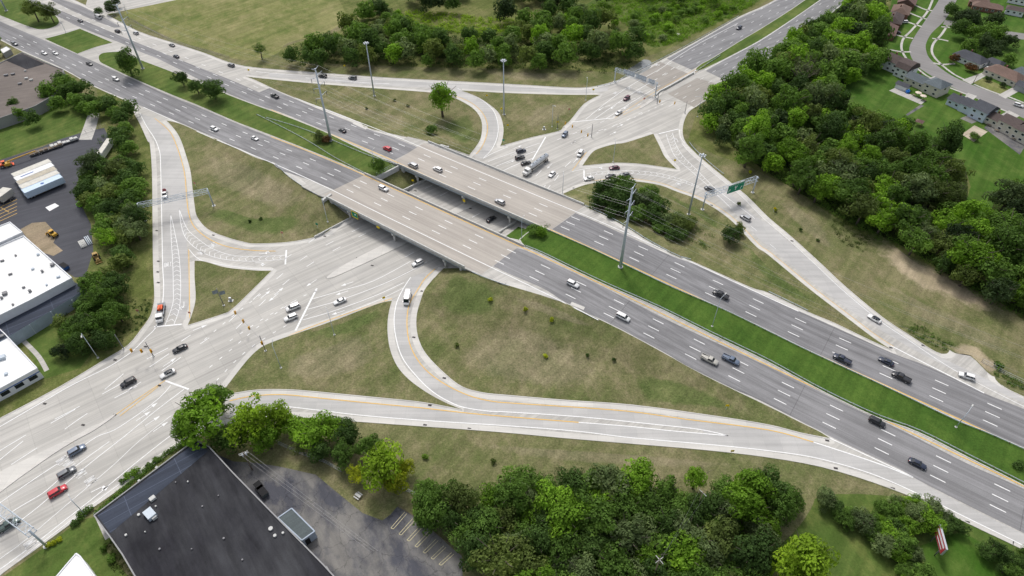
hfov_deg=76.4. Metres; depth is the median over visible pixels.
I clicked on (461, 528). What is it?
broadleaf tree
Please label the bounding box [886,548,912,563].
broadleaf tree
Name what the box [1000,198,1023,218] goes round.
broadleaf tree
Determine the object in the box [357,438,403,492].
broadleaf tree
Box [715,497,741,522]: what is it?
broadleaf tree
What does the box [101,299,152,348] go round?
undergrowth
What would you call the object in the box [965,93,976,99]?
driveway
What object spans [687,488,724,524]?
broadleaf tree
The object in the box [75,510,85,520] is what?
shrub
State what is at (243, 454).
utility pole
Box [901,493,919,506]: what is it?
broadleaf tree
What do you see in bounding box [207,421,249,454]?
broadleaf tree
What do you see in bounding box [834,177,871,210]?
broadleaf tree
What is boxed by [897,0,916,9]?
house
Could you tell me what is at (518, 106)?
grass verge
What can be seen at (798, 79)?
broadleaf tree
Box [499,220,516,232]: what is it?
retaining wall
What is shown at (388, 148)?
suv
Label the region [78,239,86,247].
pipe stack
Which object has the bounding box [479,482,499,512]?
broadleaf tree
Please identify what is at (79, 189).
broadleaf tree
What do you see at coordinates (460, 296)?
grass cover
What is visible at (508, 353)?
grass cover
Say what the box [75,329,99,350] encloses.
broadleaf tree
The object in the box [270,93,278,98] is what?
pickup
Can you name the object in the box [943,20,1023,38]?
residential street
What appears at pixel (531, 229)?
broadleaf tree
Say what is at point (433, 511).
broadleaf tree
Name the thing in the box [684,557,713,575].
broadleaf tree
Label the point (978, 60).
house
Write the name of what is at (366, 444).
broadleaf tree
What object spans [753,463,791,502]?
broadleaf tree
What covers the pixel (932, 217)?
broadleaf tree
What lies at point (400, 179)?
grass verge
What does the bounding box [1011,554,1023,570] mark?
broadleaf tree
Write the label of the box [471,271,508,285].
guard rail
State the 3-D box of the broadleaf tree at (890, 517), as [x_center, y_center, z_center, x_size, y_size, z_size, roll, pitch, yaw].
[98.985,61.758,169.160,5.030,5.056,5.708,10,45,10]
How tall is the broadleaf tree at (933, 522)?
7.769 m
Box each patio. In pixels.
[889,88,924,103]
[960,116,976,123]
[963,125,986,141]
[984,125,1023,153]
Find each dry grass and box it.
[455,442,756,469]
[480,70,586,82]
[773,196,839,255]
[875,278,1023,367]
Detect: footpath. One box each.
[22,340,48,371]
[93,513,108,539]
[900,0,932,57]
[931,25,963,78]
[973,84,998,93]
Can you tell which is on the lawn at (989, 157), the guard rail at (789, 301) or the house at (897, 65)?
the house at (897, 65)
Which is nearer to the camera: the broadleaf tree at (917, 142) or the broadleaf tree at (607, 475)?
the broadleaf tree at (607, 475)
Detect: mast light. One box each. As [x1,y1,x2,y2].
[363,42,375,95]
[500,59,506,114]
[687,153,705,214]
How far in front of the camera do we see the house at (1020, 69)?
352.09 m
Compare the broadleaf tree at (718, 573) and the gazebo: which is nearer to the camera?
the broadleaf tree at (718, 573)
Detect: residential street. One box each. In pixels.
[909,0,1023,117]
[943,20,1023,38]
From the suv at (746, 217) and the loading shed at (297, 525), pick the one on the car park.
the loading shed at (297, 525)
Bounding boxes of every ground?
[0,0,1023,575]
[279,25,647,71]
[437,463,813,575]
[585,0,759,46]
[717,7,1023,312]
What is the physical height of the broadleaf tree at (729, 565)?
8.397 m
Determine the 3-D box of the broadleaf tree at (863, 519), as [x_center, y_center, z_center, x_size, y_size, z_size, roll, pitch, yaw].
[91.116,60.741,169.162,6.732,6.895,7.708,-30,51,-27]
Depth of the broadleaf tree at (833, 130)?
294.39 m
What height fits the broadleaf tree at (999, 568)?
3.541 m
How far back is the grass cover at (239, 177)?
281.77 m
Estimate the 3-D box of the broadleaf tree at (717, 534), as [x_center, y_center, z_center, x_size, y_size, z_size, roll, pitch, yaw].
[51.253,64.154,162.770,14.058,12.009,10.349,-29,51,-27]
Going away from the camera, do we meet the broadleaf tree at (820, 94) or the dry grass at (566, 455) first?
the dry grass at (566, 455)
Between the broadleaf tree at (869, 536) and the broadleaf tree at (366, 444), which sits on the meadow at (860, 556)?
the broadleaf tree at (869, 536)
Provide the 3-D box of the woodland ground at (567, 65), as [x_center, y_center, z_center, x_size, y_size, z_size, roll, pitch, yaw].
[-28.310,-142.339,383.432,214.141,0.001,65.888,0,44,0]
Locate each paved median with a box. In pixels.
[0,414,115,491]
[326,200,477,278]
[639,72,695,108]
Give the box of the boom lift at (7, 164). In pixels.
[4,151,35,167]
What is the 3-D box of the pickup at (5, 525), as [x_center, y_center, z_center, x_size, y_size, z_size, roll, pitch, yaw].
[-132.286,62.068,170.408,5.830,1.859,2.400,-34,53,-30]
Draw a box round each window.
[0,390,10,396]
[14,382,24,388]
[28,374,37,381]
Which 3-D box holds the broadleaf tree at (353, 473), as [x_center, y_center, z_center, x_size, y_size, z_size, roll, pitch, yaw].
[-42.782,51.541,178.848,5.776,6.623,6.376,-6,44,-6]
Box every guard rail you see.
[256,114,363,172]
[266,117,393,163]
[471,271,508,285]
[525,245,1023,481]
[550,230,1023,448]
[585,205,689,258]
[597,16,737,86]
[689,142,723,174]
[768,291,807,311]
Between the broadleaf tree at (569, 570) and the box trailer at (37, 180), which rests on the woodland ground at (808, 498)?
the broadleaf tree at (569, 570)
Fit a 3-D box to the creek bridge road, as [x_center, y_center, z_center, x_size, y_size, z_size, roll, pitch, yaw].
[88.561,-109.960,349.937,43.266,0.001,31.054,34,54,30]
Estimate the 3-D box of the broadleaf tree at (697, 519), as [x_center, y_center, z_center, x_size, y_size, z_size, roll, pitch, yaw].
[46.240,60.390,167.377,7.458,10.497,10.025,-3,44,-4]
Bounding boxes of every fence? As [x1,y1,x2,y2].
[134,20,228,56]
[278,441,340,469]
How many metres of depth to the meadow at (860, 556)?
168.60 m
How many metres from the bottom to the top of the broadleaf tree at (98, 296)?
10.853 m
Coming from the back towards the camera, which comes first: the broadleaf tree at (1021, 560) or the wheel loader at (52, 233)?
the wheel loader at (52, 233)
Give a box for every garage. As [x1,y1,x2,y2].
[987,57,1006,65]
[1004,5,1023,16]
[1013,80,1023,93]
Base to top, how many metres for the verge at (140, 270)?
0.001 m
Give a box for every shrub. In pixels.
[69,519,79,526]
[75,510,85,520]
[82,504,94,514]
[99,544,106,552]
[107,553,115,563]
[123,471,130,479]
[128,466,140,476]
[994,361,1004,370]
[1011,460,1023,469]
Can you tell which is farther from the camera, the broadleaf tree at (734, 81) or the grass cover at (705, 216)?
the broadleaf tree at (734, 81)
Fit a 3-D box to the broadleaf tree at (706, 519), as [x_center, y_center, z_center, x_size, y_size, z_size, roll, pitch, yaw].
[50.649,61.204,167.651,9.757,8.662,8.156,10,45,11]
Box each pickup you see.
[0,516,20,533]
[161,189,167,198]
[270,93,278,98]
[700,353,718,365]
[712,289,728,299]
[721,353,739,365]
[832,353,851,364]
[891,370,911,383]
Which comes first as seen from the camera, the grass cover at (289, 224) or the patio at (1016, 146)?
the grass cover at (289, 224)
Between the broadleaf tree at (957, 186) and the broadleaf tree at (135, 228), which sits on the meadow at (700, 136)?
the broadleaf tree at (957, 186)
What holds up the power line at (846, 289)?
attached to the transmission pole at (620, 266)
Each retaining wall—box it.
[314,218,348,237]
[376,166,398,179]
[403,179,425,190]
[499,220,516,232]
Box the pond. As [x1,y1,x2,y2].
[628,59,651,73]
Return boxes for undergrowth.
[60,134,143,342]
[92,439,188,514]
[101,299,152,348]
[103,540,131,575]
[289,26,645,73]
[341,10,401,34]
[405,9,522,37]
[459,465,790,575]
[585,0,755,46]
[586,195,714,249]
[722,1,1023,312]
[730,133,1023,319]
[831,218,876,251]
[903,323,952,350]
[992,371,1023,389]
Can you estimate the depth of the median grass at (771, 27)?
396.57 m
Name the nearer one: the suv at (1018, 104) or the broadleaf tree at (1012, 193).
the broadleaf tree at (1012, 193)
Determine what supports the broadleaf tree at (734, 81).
on the woodland ground at (893, 231)
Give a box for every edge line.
[0,71,892,443]
[272,110,1023,486]
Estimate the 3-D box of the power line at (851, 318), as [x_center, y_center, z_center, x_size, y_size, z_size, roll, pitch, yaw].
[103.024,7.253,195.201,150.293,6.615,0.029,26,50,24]
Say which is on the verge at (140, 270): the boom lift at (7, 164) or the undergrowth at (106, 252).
the undergrowth at (106, 252)
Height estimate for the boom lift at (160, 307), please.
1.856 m
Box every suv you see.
[47,484,67,498]
[56,465,76,479]
[67,443,85,456]
[119,376,136,387]
[210,125,218,131]
[283,312,297,321]
[378,184,388,191]
[382,146,391,151]
[411,258,423,266]
[433,166,442,172]
[494,198,504,204]
[515,155,524,159]
[516,148,525,153]
[561,130,567,137]
[566,278,579,288]
[623,95,630,100]
[704,186,714,191]
[740,214,750,221]
[868,415,885,427]
[958,371,975,380]
[1013,102,1023,107]
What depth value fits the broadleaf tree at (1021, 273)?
229.01 m
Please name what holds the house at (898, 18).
on the lawn at (989, 157)
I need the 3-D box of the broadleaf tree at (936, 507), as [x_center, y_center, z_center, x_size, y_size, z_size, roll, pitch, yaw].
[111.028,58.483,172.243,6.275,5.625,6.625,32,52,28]
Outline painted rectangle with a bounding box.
[45,203,58,210]
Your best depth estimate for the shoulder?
222.07 m
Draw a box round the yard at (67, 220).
[0,128,107,276]
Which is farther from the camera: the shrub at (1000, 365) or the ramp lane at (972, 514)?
the shrub at (1000, 365)
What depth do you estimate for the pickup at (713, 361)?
208.31 m
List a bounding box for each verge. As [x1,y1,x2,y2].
[0,88,153,417]
[166,120,348,242]
[188,261,270,324]
[226,301,459,408]
[246,76,481,154]
[383,169,422,190]
[416,268,828,437]
[464,91,597,145]
[507,227,527,239]
[564,181,887,347]
[583,134,675,168]
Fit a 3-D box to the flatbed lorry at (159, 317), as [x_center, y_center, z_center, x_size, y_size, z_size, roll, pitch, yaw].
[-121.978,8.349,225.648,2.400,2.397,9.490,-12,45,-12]
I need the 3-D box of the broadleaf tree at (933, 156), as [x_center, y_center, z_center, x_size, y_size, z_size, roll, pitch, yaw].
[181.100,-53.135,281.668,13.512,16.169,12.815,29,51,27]
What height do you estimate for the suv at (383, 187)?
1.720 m
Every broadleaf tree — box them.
[19,0,42,21]
[37,2,60,22]
[48,343,69,360]
[56,318,84,341]
[63,312,87,329]
[63,331,90,355]
[69,178,97,200]
[73,149,103,177]
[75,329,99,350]
[76,271,104,295]
[76,301,103,318]
[76,318,99,331]
[78,308,116,336]
[83,284,107,298]
[85,285,117,310]
[85,328,119,350]
[93,227,118,245]
[97,276,123,302]
[100,197,130,216]
[101,270,130,293]
[102,157,126,175]
[102,301,129,322]
[113,46,139,76]
[119,215,149,240]
[120,202,148,220]
[122,204,151,228]
[169,71,187,86]
[169,419,199,446]
[172,386,223,450]
[187,79,202,93]
[194,380,234,413]
[199,79,225,99]
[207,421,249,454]
[222,392,271,447]
[248,418,282,454]
[251,42,265,59]
[260,398,293,431]
[278,414,307,442]
[287,436,310,455]
[292,409,334,451]
[307,439,331,463]
[311,130,324,141]
[315,415,346,441]
[321,135,331,142]
[330,416,361,445]
[331,437,353,470]
[345,463,364,483]
[352,433,382,454]
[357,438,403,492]
[368,158,384,173]
[369,0,387,15]
[382,471,409,494]
[392,458,414,477]
[410,477,438,496]
[411,485,440,525]
[412,495,450,536]
[423,124,437,134]
[428,80,456,116]
[431,478,457,501]
[433,502,470,535]
[442,481,481,518]
[448,510,476,549]
[454,525,494,571]
[463,504,489,529]
[467,533,534,575]
[470,501,504,545]
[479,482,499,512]
[491,476,532,514]
[495,498,517,534]
[496,464,544,493]
[498,529,527,557]
[508,516,532,551]
[508,544,548,575]
[514,565,555,575]
[515,503,539,527]
[518,480,544,511]
[520,522,552,557]
[526,224,540,234]
[530,506,563,539]
[532,478,575,514]
[535,471,560,495]
[535,545,560,569]
[535,556,560,575]
[536,225,546,236]
[545,493,594,539]
[548,529,581,572]
[551,553,582,575]
[551,566,576,575]
[556,465,588,494]
[565,487,586,512]
[568,551,599,575]
[571,529,615,565]
[574,489,621,543]
[580,468,604,499]
[582,463,631,499]
[586,485,614,509]
[589,176,616,202]
[589,192,609,208]
[596,539,640,575]
[598,178,634,208]
[604,202,625,218]
[609,486,643,527]
[610,512,651,556]
[612,174,637,190]
[615,457,654,501]
[622,203,647,221]
[623,190,655,207]
[624,556,647,575]
[628,538,665,575]
[632,491,667,532]
[633,515,657,546]
[637,204,665,224]
[638,184,659,196]
[638,555,667,575]
[642,485,659,507]
[645,192,671,216]
[648,474,680,508]
[648,531,684,562]
[651,219,672,233]
[651,491,670,528]
[652,507,679,537]
[657,529,706,573]
[660,211,680,225]
[662,498,690,525]
[662,560,679,575]
[663,563,713,575]
[664,227,688,240]
[667,487,692,511]
[668,211,693,233]
[669,509,707,551]
[680,499,708,532]
[683,466,711,488]
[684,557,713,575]
[686,215,697,228]
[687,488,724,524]
[696,534,724,571]
[701,509,720,528]
[702,514,741,567]
[708,566,727,575]
[709,473,734,500]
[712,86,746,115]
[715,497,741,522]
[715,552,740,575]
[716,511,740,542]
[719,73,756,93]
[721,224,742,243]
[722,481,768,534]
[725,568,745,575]
[726,527,780,575]
[728,466,778,504]
[733,221,745,235]
[734,130,754,148]
[734,131,766,167]
[737,565,771,575]
[742,108,773,142]
[743,516,783,555]
[750,505,781,536]
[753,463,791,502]
[766,487,798,526]
[766,529,840,575]
[771,83,812,114]
[776,136,809,171]
[782,72,813,94]
[785,155,813,186]
[786,481,805,512]
[787,105,809,129]
[790,165,817,194]
[791,50,822,82]
[796,133,821,156]
[798,101,822,125]
[799,79,841,112]
[804,112,831,140]
[806,174,837,202]
[814,111,849,143]
[816,484,837,513]
[822,147,859,173]
[823,89,855,111]
[826,150,861,182]
[830,497,843,515]
[831,507,849,522]
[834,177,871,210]
[835,132,859,154]
[838,192,879,224]
[841,510,855,532]
[844,506,858,522]
[848,106,884,144]
[850,155,875,173]
[851,506,875,535]
[856,144,881,162]
[858,162,880,184]
[863,127,897,152]
[864,527,877,542]
[865,205,900,234]
[866,510,883,532]
[868,158,903,183]
[869,191,896,209]
[870,531,900,557]
[871,497,891,515]
[873,171,902,203]
[875,513,886,520]
[877,147,909,167]
[878,520,901,541]
[880,120,913,149]
[884,514,901,526]
[885,182,915,207]
[886,493,904,504]
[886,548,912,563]
[887,496,905,517]
[889,171,912,188]
[890,519,909,536]
[891,201,931,235]
[893,526,918,556]
[894,566,914,575]
[895,559,916,572]
[897,514,926,537]
[898,152,931,179]
[898,224,933,255]
[900,172,939,208]
[901,129,935,155]
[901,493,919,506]
[904,499,927,527]
[905,544,926,561]
[906,205,934,224]
[908,557,920,571]
[910,493,924,503]
[911,563,937,575]
[913,500,946,535]
[914,219,941,241]
[921,146,952,167]
[923,159,951,184]
[923,493,945,516]
[924,176,957,210]
[929,228,957,257]
[930,208,961,230]
[931,157,976,183]
[932,119,966,158]
[932,251,959,274]
[938,516,954,535]
[940,181,966,203]
[940,223,980,239]
[943,510,954,521]
[944,515,972,536]
[946,231,983,254]
[946,237,1002,272]
[948,53,960,61]
[949,264,983,286]
[950,199,994,221]
[956,7,981,24]
[961,215,985,228]
[961,217,998,246]
[964,62,978,71]
[966,253,1020,291]
[969,131,980,140]
[974,540,999,561]
[981,178,1023,212]
[981,276,1020,304]
[984,209,1006,224]
[984,222,1007,232]
[985,223,1023,271]
[986,537,1013,561]
[989,209,1023,232]
[995,563,1014,575]
[997,549,1021,566]
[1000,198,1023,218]
[1003,220,1023,244]
[1003,563,1023,575]
[1010,278,1023,306]
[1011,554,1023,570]
[1012,178,1023,198]
[1015,255,1023,278]
[1016,544,1023,557]
[1018,292,1023,308]
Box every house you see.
[880,52,919,79]
[886,22,898,40]
[890,11,904,29]
[891,4,911,19]
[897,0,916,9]
[903,71,952,97]
[945,93,1000,122]
[952,49,989,68]
[968,0,1003,13]
[982,64,1023,86]
[983,111,1023,144]
[1007,0,1023,5]
[1014,66,1023,74]
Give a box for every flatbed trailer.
[29,143,62,155]
[50,136,77,146]
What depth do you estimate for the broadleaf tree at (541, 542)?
159.38 m
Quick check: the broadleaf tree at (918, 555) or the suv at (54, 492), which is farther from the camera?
the suv at (54, 492)
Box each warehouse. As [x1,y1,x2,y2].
[0,222,87,344]
[93,441,333,575]
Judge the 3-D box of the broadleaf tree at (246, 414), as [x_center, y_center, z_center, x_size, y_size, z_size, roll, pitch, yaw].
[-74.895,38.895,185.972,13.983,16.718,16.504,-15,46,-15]
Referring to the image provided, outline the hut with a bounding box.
[0,46,12,57]
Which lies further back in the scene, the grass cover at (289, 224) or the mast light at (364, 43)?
the mast light at (364, 43)
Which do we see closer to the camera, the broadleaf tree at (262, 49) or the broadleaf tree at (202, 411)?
the broadleaf tree at (202, 411)
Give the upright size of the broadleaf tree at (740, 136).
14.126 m
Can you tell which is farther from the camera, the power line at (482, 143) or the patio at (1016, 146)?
the patio at (1016, 146)
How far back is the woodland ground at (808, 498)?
177.66 m
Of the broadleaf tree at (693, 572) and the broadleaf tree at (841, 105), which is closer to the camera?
the broadleaf tree at (693, 572)
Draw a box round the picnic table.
[353,492,362,499]
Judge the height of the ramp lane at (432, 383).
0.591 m
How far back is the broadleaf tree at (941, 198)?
261.42 m
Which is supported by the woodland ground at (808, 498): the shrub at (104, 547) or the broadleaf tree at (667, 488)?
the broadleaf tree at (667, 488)
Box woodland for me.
[0,0,1019,331]
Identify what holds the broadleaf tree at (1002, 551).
on the lawn at (960, 556)
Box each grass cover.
[197,150,313,212]
[197,205,319,236]
[275,330,380,381]
[299,93,427,132]
[299,307,387,341]
[429,273,507,319]
[438,112,476,145]
[452,320,618,391]
[506,293,600,329]
[521,100,575,129]
[626,373,746,411]
[662,192,723,232]
[739,239,820,308]
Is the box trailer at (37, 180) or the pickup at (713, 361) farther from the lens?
the box trailer at (37, 180)
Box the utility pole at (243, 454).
[239,451,252,469]
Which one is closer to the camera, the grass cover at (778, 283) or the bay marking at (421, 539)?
the bay marking at (421, 539)
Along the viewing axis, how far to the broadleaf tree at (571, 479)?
171.67 m
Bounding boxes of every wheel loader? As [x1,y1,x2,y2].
[0,160,14,168]
[45,229,58,237]
[92,251,102,263]
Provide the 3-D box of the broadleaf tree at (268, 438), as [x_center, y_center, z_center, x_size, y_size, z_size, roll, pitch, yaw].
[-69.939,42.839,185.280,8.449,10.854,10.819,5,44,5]
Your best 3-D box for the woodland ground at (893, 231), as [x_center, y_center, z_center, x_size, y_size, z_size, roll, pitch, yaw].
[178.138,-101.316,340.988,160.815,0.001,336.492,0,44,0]
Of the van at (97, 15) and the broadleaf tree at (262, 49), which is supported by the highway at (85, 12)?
the van at (97, 15)
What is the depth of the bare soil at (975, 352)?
213.75 m
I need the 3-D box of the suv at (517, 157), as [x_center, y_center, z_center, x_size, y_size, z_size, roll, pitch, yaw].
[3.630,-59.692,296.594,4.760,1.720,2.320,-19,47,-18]
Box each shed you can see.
[56,553,95,575]
[278,508,317,545]
[895,80,911,91]
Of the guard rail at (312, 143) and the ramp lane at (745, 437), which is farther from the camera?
the guard rail at (312, 143)
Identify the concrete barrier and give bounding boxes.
[656,72,693,95]
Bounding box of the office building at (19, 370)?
[0,329,43,400]
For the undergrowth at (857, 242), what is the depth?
257.17 m
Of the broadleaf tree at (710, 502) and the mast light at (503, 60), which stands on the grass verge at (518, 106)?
the mast light at (503, 60)
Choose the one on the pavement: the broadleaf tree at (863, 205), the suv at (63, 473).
the suv at (63, 473)
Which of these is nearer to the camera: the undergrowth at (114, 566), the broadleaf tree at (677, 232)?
the undergrowth at (114, 566)
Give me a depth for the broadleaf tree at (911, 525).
166.62 m
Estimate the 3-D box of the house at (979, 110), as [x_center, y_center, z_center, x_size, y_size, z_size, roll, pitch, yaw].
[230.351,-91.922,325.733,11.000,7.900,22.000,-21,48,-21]
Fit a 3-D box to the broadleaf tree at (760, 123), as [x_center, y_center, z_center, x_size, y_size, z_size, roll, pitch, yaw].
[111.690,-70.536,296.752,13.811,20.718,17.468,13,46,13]
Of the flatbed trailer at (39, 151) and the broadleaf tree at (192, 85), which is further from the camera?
the broadleaf tree at (192, 85)
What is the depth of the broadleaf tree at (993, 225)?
243.57 m
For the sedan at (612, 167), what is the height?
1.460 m
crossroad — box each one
[667,0,803,69]
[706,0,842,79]
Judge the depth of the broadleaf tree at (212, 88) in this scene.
330.59 m
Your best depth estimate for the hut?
373.33 m
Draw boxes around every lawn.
[0,102,90,159]
[4,517,126,575]
[26,323,95,378]
[841,0,1023,215]
[919,533,1019,575]
[974,79,1008,94]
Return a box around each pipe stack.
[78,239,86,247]
[84,235,92,244]
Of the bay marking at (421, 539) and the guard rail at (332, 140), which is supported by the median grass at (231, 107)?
the guard rail at (332, 140)
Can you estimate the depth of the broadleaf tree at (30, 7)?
401.65 m
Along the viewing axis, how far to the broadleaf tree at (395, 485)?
172.79 m
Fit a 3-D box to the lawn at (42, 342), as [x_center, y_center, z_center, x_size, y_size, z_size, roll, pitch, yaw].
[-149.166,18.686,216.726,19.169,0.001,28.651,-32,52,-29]
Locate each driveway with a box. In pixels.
[79,113,98,139]
[86,0,172,13]
[963,73,985,83]
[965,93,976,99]
[999,87,1017,98]
[1001,111,1018,116]
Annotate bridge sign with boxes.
[351,211,357,218]
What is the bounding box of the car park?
[217,454,462,575]
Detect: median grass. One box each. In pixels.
[0,0,58,28]
[46,29,111,53]
[99,52,397,175]
[520,230,1023,484]
[696,0,818,70]
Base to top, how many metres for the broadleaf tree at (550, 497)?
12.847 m
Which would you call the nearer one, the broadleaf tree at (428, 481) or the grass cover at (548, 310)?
the broadleaf tree at (428, 481)
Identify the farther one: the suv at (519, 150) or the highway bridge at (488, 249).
the suv at (519, 150)
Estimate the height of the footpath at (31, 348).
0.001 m
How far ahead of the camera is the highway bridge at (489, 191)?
270.87 m
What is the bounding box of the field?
[123,0,345,59]
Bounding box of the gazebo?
[915,119,924,126]
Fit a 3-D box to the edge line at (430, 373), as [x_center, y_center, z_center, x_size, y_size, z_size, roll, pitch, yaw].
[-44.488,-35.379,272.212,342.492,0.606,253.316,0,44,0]
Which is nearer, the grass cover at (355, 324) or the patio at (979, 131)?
the grass cover at (355, 324)
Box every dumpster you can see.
[59,262,69,270]
[253,480,263,489]
[255,484,268,497]
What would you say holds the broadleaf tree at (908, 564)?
on the meadow at (860, 556)
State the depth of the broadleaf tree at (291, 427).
185.41 m
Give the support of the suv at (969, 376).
on the ramp lane at (768, 235)
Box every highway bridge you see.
[301,164,537,284]
[374,137,599,237]
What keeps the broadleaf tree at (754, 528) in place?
on the woodland ground at (808, 498)
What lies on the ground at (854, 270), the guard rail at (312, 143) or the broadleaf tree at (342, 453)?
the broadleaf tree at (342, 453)
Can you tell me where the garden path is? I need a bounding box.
[906,105,923,115]
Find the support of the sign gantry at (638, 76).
on the ground at (854, 270)
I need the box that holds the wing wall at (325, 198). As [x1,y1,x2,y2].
[321,193,331,202]
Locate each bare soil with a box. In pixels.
[863,234,1018,321]
[947,341,1004,376]
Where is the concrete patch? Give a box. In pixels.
[353,121,584,309]
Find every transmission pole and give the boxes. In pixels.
[113,2,144,68]
[311,66,332,141]
[618,183,636,268]
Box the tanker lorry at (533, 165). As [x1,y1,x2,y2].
[522,153,548,175]
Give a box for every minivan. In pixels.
[285,301,300,311]
[407,162,417,168]
[577,149,583,156]
[615,311,630,321]
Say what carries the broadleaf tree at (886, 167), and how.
on the woodland ground at (893, 231)
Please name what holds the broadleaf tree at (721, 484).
on the woodland ground at (808, 498)
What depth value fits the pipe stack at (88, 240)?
254.67 m
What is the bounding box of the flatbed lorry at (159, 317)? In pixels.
[155,302,165,322]
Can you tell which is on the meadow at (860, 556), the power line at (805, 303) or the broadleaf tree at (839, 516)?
the broadleaf tree at (839, 516)
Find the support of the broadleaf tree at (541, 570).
on the woodland ground at (808, 498)
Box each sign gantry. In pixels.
[0,503,46,548]
[137,188,215,209]
[613,68,657,96]
[701,176,757,209]
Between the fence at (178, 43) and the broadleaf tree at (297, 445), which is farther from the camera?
the fence at (178, 43)
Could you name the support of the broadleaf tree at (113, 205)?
on the verge at (140, 270)
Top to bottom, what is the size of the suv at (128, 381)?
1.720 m
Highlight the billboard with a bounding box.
[930,525,947,555]
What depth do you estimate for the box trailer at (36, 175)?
280.67 m
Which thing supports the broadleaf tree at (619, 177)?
on the grass verge at (727, 265)
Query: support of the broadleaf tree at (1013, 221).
on the woodland ground at (893, 231)
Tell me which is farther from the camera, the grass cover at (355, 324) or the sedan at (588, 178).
the sedan at (588, 178)
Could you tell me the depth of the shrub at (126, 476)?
180.81 m
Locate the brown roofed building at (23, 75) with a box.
[0,52,65,128]
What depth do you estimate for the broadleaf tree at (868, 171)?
271.33 m
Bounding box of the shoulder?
[0,0,1023,573]
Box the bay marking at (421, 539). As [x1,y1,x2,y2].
[391,512,453,564]
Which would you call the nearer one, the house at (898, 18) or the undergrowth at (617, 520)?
the undergrowth at (617, 520)
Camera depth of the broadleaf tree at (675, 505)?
166.57 m
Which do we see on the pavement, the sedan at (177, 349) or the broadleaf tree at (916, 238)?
the sedan at (177, 349)
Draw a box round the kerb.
[0,0,1023,574]
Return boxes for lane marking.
[0,0,1023,573]
[6,7,1008,512]
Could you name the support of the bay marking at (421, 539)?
on the car park
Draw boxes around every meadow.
[295,0,768,68]
[688,0,1023,318]
[776,494,1019,575]
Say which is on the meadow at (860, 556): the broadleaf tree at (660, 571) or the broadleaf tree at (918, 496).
the broadleaf tree at (918, 496)
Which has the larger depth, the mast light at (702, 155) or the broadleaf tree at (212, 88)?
the broadleaf tree at (212, 88)
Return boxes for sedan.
[159,368,175,378]
[172,343,187,353]
[333,297,346,304]
[486,216,496,222]
[520,161,530,165]
[548,171,555,177]
[583,176,594,180]
[605,174,615,178]
[609,165,619,169]
[867,314,881,323]
[878,356,894,366]
[908,457,926,469]
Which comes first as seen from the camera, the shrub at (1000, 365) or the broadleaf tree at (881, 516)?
the broadleaf tree at (881, 516)
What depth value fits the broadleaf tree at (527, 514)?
167.44 m
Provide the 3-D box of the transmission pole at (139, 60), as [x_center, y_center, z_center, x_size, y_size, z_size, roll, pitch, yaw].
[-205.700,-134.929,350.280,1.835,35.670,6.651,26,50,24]
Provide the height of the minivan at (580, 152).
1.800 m
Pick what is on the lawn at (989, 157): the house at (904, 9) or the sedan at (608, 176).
the house at (904, 9)
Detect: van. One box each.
[94,13,101,18]
[403,289,411,305]
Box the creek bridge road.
[635,62,715,106]
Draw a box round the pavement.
[0,0,1023,567]
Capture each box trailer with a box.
[0,187,14,201]
[11,159,52,176]
[13,163,54,180]
[16,166,57,185]
[19,170,60,189]
[21,174,65,198]
[97,138,112,158]
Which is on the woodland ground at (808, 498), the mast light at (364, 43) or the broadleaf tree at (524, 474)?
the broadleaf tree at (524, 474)
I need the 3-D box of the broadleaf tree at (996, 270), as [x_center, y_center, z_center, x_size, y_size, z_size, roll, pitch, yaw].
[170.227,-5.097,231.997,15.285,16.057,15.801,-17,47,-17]
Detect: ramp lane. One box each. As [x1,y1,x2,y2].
[140,113,188,319]
[229,395,713,443]
[269,73,607,92]
[395,269,778,432]
[450,89,497,158]
[694,421,916,492]
[710,185,1023,402]
[913,477,1023,544]
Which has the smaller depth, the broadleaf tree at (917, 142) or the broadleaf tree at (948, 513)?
the broadleaf tree at (948, 513)
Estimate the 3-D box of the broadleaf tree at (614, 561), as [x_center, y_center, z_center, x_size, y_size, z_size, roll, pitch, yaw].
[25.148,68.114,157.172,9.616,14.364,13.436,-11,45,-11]
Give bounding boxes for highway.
[0,22,362,188]
[32,0,416,159]
[52,0,119,27]
[494,248,1023,532]
[552,213,1023,446]
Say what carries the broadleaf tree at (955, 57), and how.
on the lawn at (989, 157)
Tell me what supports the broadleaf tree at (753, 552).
on the woodland ground at (808, 498)
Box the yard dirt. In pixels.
[20,222,62,255]
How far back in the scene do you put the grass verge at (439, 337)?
210.99 m
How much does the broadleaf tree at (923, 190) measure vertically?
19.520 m
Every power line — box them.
[322,74,627,188]
[346,86,622,189]
[624,228,1015,404]
[631,220,1020,392]
[638,211,1020,377]
[652,191,1019,345]
[669,208,1013,353]
[672,211,1019,357]
[689,232,1022,373]
[693,246,1022,387]
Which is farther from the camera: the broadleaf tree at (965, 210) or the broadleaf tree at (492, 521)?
the broadleaf tree at (965, 210)
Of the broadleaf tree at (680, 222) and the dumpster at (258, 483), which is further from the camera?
the broadleaf tree at (680, 222)
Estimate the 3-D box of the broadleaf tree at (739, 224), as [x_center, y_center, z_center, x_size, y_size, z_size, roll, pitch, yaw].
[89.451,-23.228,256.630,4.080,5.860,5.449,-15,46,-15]
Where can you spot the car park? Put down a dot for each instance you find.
(335, 550)
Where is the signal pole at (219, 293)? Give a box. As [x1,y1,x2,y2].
[212,288,224,305]
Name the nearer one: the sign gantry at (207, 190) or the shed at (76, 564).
the shed at (76, 564)
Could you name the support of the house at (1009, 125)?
on the lawn at (989, 157)

